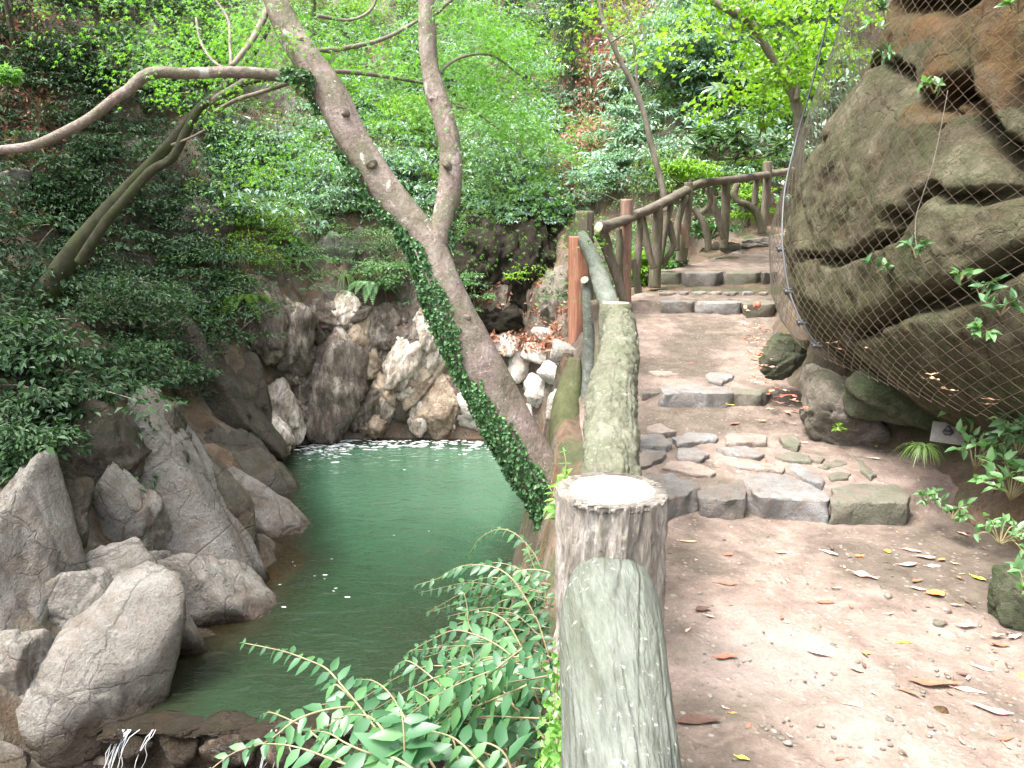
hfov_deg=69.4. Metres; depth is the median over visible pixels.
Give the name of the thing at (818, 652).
fallen leaf
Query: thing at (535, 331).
rock
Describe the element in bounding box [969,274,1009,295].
leafy sprig
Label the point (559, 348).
rock
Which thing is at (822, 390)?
rock
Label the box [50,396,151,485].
rock
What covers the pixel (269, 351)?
rock
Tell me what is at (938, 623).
pebble
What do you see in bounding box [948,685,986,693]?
fallen leaf
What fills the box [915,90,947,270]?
dry vine
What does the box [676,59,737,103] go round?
shrub
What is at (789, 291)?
steel cable
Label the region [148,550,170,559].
rock
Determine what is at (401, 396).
rock
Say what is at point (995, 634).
fallen leaf
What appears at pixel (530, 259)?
rock
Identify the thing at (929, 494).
bank plant
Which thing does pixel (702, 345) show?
path
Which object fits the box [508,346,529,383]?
rock
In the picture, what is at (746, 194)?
shrub
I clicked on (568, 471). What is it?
bank plant
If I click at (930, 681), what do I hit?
fallen leaf
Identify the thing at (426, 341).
rock
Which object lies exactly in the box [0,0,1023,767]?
ground
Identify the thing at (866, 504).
kerb stone
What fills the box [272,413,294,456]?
rock
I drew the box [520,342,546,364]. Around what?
rock
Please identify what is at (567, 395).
mossy stump
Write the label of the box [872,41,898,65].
rock sprig
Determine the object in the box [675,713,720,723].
fallen leaf
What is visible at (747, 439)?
flagstone
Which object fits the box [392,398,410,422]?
rock
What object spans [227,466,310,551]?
rock
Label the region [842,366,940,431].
rock
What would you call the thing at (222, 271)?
fern
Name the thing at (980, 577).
fallen leaf
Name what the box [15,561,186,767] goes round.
rock
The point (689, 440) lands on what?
flagstone
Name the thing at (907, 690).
fallen leaf
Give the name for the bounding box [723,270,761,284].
kerb stone
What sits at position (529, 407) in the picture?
rock
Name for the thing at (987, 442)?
bank plant
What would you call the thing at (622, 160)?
shrub
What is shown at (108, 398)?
shrub
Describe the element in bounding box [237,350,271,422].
rock
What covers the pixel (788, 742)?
pebble
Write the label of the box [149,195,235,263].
shrub
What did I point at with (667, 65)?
shrub
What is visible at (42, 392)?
undergrowth
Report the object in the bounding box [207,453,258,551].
rock
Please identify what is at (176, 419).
rock
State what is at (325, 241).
rock
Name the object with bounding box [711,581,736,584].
fallen leaf
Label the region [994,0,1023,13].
rock sprig
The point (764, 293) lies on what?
paving stone
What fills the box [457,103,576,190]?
shrub
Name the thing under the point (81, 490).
rock
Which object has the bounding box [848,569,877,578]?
fallen leaf
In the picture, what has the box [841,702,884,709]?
fallen leaf
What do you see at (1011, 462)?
bank plant
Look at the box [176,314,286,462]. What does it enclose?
rock
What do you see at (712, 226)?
shrub
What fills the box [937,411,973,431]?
bank plant
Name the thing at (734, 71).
evergreen shrub
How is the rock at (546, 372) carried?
on the ground
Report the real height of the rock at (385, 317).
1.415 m
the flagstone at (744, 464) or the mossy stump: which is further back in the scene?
the mossy stump
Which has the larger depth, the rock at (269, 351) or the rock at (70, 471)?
the rock at (269, 351)
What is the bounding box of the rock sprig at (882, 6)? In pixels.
[873,0,890,15]
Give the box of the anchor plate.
[930,421,965,444]
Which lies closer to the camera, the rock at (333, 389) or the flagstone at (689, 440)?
the flagstone at (689, 440)
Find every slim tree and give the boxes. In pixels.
[3,0,96,91]
[169,0,182,101]
[311,0,316,46]
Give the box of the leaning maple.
[0,0,613,516]
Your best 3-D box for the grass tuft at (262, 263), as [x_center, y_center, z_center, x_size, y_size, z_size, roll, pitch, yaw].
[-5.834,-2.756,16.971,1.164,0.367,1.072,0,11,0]
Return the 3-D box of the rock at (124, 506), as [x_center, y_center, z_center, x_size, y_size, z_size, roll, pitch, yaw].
[-4.898,1.844,9.355,0.985,1.799,0.896,0,11,0]
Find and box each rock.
[0,168,35,214]
[0,450,86,629]
[0,628,54,695]
[0,740,30,767]
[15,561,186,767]
[45,567,112,630]
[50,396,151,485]
[58,458,80,479]
[64,475,94,548]
[84,537,207,654]
[91,462,172,550]
[121,385,269,583]
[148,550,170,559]
[156,553,276,631]
[163,401,197,462]
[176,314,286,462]
[197,627,215,638]
[203,422,298,497]
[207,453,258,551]
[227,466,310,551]
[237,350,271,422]
[239,273,288,367]
[267,377,305,448]
[270,300,318,382]
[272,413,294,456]
[285,371,303,385]
[292,326,369,444]
[300,404,307,424]
[302,297,373,334]
[314,231,359,265]
[314,326,327,345]
[331,290,360,327]
[347,314,369,348]
[348,400,363,432]
[354,386,380,426]
[357,415,386,438]
[363,338,381,379]
[367,302,402,351]
[370,371,395,420]
[374,399,397,429]
[379,308,411,360]
[380,352,384,373]
[383,336,424,392]
[390,299,409,322]
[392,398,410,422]
[395,386,413,400]
[402,359,446,416]
[407,401,427,437]
[408,322,418,343]
[412,308,423,322]
[415,315,435,353]
[415,373,459,439]
[422,346,443,370]
[448,378,460,426]
[451,215,521,301]
[457,393,479,430]
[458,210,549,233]
[475,303,524,337]
[493,332,520,356]
[506,200,556,317]
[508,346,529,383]
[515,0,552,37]
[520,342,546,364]
[523,372,544,407]
[526,403,532,415]
[531,327,551,344]
[536,360,556,384]
[537,265,567,326]
[546,389,556,421]
[550,339,574,365]
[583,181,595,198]
[758,332,810,379]
[799,363,890,445]
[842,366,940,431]
[987,564,1023,630]
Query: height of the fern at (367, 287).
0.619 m
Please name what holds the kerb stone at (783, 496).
on the ground
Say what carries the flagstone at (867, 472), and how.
on the path
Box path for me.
[572,231,1023,767]
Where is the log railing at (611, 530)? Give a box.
[551,211,681,767]
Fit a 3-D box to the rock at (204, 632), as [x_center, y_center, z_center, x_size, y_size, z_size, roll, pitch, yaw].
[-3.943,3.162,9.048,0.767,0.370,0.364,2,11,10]
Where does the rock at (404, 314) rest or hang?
on the ground
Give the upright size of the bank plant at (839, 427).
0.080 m
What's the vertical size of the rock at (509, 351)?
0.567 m
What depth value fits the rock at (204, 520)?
9.86 m
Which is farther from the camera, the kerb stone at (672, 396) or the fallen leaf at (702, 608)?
the kerb stone at (672, 396)
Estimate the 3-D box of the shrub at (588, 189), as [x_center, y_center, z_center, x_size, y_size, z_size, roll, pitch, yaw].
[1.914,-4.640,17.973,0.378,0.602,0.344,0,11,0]
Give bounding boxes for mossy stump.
[549,357,581,446]
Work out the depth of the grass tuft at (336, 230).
17.76 m
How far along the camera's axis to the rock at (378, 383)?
17.59 m
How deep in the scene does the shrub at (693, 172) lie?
12.21 m
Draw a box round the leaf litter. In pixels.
[0,0,672,354]
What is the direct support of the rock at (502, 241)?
on the ground
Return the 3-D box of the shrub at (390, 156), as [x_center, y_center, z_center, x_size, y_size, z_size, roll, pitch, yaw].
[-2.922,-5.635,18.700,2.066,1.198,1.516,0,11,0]
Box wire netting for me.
[768,0,1023,425]
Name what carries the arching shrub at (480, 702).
on the ground
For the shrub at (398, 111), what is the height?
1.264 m
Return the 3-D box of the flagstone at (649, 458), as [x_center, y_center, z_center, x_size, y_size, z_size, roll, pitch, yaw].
[0.870,0.488,4.623,0.179,0.071,0.409,3,11,15]
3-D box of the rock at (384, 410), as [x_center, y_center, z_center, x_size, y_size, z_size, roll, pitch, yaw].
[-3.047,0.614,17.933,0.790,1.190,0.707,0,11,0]
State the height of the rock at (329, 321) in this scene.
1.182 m
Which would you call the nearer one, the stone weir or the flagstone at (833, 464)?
the flagstone at (833, 464)
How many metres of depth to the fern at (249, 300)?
15.67 m
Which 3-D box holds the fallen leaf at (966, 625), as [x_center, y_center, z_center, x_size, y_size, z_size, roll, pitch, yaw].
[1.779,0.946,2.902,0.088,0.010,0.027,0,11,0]
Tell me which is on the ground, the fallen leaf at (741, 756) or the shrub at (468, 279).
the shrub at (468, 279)
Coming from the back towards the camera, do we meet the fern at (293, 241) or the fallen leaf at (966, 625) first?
the fern at (293, 241)
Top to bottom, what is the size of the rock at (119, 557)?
1.568 m
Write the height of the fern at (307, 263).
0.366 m
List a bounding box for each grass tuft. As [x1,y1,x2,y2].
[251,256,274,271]
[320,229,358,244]
[321,273,364,292]
[887,441,951,467]
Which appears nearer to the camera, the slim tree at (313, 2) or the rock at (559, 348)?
the rock at (559, 348)
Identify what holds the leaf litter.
on the ground
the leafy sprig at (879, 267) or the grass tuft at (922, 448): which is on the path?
the grass tuft at (922, 448)
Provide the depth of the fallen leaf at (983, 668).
2.63 m
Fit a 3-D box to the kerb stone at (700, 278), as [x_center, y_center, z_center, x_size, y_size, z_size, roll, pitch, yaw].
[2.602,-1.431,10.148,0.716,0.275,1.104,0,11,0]
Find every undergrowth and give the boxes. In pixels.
[0,0,828,490]
[162,0,878,301]
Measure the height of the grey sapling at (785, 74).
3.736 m
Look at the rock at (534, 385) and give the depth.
17.18 m
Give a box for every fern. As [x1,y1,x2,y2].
[205,293,283,322]
[208,270,256,287]
[265,233,311,253]
[282,257,317,271]
[339,281,402,303]
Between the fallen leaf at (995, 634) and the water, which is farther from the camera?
the water
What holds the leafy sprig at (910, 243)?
attached to the wire netting
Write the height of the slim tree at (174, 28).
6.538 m
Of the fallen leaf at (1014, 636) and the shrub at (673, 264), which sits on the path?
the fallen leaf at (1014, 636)
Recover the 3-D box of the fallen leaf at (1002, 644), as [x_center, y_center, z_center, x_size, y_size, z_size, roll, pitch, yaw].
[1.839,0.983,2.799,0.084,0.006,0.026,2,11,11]
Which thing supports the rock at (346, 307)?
on the ground
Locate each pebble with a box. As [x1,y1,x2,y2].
[783,740,792,745]
[933,619,945,626]
[933,706,948,713]
[1001,724,1013,730]
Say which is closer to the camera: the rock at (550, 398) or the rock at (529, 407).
the rock at (550, 398)
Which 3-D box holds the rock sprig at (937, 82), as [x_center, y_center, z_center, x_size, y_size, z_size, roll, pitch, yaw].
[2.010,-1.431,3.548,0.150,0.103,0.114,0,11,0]
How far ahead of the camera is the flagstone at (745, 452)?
4.70 m
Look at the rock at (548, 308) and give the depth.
17.05 m
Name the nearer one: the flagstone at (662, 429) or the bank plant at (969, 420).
the bank plant at (969, 420)
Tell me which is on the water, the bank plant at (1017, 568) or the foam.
the foam
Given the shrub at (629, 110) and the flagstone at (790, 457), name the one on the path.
the flagstone at (790, 457)
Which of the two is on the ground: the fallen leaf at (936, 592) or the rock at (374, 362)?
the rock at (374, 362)
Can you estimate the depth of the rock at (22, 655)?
7.05 m
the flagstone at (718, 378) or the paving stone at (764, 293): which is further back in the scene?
the paving stone at (764, 293)
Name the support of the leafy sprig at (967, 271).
attached to the wire netting
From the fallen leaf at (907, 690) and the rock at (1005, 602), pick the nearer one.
the fallen leaf at (907, 690)
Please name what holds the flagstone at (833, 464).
on the path
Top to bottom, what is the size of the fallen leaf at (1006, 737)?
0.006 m
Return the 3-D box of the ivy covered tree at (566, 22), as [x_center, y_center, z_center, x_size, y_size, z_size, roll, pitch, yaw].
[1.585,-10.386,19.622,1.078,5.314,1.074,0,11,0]
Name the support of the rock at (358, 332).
on the ground
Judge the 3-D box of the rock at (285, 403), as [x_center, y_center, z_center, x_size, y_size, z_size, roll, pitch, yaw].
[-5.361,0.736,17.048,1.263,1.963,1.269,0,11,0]
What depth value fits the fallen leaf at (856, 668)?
2.59 m
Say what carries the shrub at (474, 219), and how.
on the ground
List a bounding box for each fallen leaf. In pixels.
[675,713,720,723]
[693,606,709,610]
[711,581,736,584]
[713,653,736,657]
[733,754,749,759]
[755,302,760,307]
[774,550,791,553]
[801,645,829,654]
[813,600,834,602]
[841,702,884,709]
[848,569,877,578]
[848,665,863,671]
[891,686,920,694]
[898,547,920,551]
[898,676,963,685]
[900,562,916,565]
[913,555,933,557]
[924,589,944,595]
[925,564,940,566]
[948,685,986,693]
[953,623,975,626]
[964,700,1012,713]
[966,662,992,670]
[970,574,985,579]
[987,632,1003,636]
[989,642,1009,645]
[995,736,1013,739]
[1007,634,1020,637]
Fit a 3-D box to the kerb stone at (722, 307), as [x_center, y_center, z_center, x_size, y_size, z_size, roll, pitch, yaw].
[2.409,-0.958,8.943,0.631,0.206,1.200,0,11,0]
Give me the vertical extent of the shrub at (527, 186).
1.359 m
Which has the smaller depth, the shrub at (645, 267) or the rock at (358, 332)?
the shrub at (645, 267)
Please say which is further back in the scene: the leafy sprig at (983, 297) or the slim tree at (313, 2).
the slim tree at (313, 2)
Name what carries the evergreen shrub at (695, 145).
on the ground
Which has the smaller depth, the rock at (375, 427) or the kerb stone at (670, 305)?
the kerb stone at (670, 305)
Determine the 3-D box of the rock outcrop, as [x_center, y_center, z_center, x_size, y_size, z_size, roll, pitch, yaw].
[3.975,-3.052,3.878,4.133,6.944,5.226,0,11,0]
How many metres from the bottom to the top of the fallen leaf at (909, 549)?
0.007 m
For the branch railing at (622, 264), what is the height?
2.175 m
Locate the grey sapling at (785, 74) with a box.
[632,0,886,188]
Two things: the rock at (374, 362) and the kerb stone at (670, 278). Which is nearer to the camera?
the kerb stone at (670, 278)
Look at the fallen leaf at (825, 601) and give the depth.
3.12 m
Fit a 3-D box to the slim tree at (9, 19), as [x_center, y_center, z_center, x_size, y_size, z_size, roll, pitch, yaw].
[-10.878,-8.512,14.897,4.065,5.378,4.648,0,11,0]
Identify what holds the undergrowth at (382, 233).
on the ground
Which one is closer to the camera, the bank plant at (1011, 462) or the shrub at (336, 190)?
the bank plant at (1011, 462)
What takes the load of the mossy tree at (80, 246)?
on the ground
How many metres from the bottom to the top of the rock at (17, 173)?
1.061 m
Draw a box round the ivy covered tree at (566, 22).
[552,0,591,96]
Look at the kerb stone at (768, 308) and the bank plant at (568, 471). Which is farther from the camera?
the kerb stone at (768, 308)
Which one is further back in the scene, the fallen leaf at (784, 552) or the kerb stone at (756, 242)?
the kerb stone at (756, 242)
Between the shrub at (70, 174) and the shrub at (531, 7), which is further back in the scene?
the shrub at (531, 7)
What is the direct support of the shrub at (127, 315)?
on the ground
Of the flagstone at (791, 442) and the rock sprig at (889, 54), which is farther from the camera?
the flagstone at (791, 442)
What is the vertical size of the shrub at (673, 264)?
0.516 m
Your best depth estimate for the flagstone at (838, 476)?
4.31 m
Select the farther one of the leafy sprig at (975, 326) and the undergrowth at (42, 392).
the undergrowth at (42, 392)
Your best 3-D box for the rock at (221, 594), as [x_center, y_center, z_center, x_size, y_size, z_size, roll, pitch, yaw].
[-3.856,2.728,9.599,1.913,1.398,1.028,0,11,0]
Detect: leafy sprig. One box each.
[543,448,570,520]
[861,253,893,274]
[895,236,933,259]
[949,266,984,284]
[966,317,1002,341]
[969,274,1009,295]
[979,287,1023,316]
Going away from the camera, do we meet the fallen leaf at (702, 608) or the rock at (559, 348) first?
the fallen leaf at (702, 608)
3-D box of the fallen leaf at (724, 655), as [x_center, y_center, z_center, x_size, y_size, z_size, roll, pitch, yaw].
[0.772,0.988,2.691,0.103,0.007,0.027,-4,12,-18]
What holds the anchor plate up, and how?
on the rock outcrop
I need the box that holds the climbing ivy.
[275,66,550,533]
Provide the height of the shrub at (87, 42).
1.436 m
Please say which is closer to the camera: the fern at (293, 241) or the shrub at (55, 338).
the shrub at (55, 338)
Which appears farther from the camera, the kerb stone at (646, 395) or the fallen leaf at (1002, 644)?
the kerb stone at (646, 395)
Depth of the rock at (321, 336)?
17.25 m
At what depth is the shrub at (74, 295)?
11.82 m
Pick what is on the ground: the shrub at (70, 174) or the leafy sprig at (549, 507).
the shrub at (70, 174)
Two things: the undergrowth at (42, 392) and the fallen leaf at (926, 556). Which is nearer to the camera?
the fallen leaf at (926, 556)
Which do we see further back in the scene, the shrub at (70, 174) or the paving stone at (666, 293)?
the shrub at (70, 174)
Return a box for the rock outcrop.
[784,0,1023,450]
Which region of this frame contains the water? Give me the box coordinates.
[124,438,524,723]
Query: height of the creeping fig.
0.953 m
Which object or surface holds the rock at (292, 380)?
on the ground
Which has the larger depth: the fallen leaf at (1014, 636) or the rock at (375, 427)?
the rock at (375, 427)
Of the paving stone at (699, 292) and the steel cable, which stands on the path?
the paving stone at (699, 292)
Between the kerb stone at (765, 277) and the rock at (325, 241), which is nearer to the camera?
the kerb stone at (765, 277)
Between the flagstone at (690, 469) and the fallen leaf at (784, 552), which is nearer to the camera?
the fallen leaf at (784, 552)
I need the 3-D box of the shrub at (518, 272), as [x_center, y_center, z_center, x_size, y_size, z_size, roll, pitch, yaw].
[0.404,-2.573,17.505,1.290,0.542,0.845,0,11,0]
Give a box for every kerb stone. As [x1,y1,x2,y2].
[641,391,660,400]
[646,473,700,520]
[657,297,693,313]
[658,385,733,407]
[661,268,680,284]
[682,271,722,286]
[694,301,741,314]
[697,481,746,519]
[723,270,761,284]
[728,242,740,250]
[729,387,770,405]
[735,470,829,523]
[740,237,768,247]
[741,300,775,317]
[760,270,776,283]
[828,483,910,525]
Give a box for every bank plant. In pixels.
[550,467,572,497]
[832,421,847,431]
[912,487,949,507]
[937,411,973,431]
[942,497,977,522]
[945,418,1023,475]
[967,446,1023,499]
[973,512,1023,557]
[984,411,1023,455]
[1005,554,1023,594]
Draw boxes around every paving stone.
[659,291,675,295]
[678,291,688,295]
[691,291,706,294]
[709,291,721,294]
[724,291,738,295]
[741,291,753,295]
[758,291,767,295]
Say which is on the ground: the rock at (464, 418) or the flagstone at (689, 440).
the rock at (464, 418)
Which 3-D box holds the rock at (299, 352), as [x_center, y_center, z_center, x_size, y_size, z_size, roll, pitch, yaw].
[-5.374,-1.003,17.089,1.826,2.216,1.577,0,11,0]
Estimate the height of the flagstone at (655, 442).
0.071 m
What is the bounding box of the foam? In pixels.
[277,440,482,606]
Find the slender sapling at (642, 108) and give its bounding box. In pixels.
[533,0,667,211]
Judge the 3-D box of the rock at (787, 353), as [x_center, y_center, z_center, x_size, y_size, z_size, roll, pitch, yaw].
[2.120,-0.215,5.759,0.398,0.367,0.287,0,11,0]
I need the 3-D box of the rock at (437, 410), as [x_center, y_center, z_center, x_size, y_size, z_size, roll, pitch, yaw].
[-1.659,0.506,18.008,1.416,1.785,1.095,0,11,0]
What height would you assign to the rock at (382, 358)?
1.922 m
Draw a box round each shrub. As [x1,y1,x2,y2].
[0,61,23,91]
[0,316,89,382]
[0,415,86,484]
[18,263,91,312]
[30,161,107,213]
[39,386,123,429]
[64,21,161,89]
[68,270,218,343]
[91,338,204,391]
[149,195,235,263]
[197,105,268,189]
[210,526,554,767]
[280,148,359,215]
[348,259,409,293]
[366,90,432,141]
[376,135,435,180]
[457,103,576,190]
[460,270,495,312]
[495,200,573,225]
[504,264,550,284]
[511,168,607,221]
[578,148,636,189]
[592,93,661,156]
[621,4,730,91]
[631,249,671,286]
[648,155,723,186]
[662,249,689,269]
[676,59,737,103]
[679,119,766,164]
[690,197,741,241]
[700,59,798,107]
[730,183,780,227]
[731,93,792,137]
[737,129,793,161]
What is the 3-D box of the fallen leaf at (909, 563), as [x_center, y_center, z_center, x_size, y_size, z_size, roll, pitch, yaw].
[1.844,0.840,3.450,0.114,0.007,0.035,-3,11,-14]
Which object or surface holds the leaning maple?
on the ground
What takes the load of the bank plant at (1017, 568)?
on the path
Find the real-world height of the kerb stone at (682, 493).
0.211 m
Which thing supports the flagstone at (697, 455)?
on the path
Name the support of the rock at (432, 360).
on the ground
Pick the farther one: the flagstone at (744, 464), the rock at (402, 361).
the rock at (402, 361)
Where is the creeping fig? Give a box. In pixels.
[534,629,561,767]
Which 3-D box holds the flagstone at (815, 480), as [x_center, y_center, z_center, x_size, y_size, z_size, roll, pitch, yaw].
[1.742,0.550,4.394,0.136,0.068,0.405,0,11,0]
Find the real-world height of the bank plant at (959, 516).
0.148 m
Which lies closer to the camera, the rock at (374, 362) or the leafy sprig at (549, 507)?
the leafy sprig at (549, 507)
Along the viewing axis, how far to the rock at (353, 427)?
17.69 m
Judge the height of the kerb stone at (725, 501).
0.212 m
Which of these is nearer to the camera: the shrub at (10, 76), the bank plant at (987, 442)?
the bank plant at (987, 442)
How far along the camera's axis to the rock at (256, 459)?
14.06 m
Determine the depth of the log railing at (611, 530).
1.57 m
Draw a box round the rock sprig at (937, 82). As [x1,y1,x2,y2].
[916,75,944,97]
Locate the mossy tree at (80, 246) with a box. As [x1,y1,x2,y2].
[28,0,382,307]
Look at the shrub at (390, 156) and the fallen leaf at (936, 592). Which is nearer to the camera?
the fallen leaf at (936, 592)
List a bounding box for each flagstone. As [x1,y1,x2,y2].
[639,434,671,451]
[639,448,665,469]
[647,423,676,437]
[649,369,678,376]
[662,460,715,477]
[672,432,717,448]
[676,448,709,463]
[705,372,733,385]
[713,456,784,474]
[716,446,764,460]
[725,432,766,446]
[775,452,810,464]
[779,434,800,451]
[789,463,824,489]
[811,458,824,463]
[818,460,846,469]
[827,471,850,481]
[856,459,876,480]
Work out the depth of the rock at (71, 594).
7.68 m
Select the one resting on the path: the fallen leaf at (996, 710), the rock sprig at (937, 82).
the fallen leaf at (996, 710)
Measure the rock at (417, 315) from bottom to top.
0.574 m
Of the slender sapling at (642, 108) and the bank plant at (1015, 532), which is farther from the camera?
the slender sapling at (642, 108)
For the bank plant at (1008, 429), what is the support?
on the rock outcrop
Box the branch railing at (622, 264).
[593,161,794,302]
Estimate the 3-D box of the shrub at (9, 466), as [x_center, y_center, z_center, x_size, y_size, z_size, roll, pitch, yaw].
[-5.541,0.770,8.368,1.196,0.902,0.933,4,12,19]
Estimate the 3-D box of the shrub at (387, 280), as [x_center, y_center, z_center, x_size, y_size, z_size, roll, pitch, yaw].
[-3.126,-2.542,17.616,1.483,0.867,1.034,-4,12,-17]
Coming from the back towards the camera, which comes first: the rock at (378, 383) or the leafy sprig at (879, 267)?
the rock at (378, 383)
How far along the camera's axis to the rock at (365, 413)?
17.50 m
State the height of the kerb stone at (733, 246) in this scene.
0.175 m
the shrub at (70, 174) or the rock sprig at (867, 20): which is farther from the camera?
the shrub at (70, 174)
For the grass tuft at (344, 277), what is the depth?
17.36 m
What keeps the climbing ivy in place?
attached to the leaning maple
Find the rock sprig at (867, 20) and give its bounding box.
[858,15,890,33]
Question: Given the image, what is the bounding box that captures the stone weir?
[83,710,451,767]
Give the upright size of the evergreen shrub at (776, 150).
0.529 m
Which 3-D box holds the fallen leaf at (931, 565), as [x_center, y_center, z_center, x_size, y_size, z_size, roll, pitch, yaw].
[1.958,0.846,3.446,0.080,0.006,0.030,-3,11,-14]
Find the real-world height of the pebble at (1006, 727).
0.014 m
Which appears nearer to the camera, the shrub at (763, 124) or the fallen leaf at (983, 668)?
the fallen leaf at (983, 668)
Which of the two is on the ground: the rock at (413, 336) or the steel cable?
the rock at (413, 336)
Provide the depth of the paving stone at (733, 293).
8.98 m
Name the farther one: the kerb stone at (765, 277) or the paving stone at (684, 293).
the kerb stone at (765, 277)
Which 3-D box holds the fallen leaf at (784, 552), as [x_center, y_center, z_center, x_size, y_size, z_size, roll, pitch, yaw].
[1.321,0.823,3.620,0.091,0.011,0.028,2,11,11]
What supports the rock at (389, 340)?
on the ground
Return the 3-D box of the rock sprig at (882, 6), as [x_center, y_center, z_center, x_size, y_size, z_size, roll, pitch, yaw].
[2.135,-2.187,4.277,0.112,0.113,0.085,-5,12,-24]
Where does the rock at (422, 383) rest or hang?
on the ground
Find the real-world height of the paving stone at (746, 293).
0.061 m
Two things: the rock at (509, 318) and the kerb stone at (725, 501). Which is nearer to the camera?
the kerb stone at (725, 501)
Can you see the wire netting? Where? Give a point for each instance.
(774, 273)
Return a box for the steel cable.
[776,14,828,348]
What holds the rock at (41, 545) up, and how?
on the ground
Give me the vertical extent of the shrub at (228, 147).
2.065 m
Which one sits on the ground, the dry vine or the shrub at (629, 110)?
the shrub at (629, 110)
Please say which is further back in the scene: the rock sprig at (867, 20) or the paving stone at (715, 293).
the paving stone at (715, 293)
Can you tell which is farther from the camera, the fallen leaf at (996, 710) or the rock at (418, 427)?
the rock at (418, 427)
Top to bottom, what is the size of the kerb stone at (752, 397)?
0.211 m
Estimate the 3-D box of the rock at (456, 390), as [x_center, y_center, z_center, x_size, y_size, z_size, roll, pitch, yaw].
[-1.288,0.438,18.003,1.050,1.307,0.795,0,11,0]
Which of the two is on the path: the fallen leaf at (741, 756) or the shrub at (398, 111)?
the fallen leaf at (741, 756)
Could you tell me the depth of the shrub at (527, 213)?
17.85 m
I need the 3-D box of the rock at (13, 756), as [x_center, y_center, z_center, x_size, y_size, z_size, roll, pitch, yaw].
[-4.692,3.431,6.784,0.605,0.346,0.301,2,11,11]
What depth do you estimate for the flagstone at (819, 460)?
4.58 m
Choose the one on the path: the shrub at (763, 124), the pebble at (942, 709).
the pebble at (942, 709)

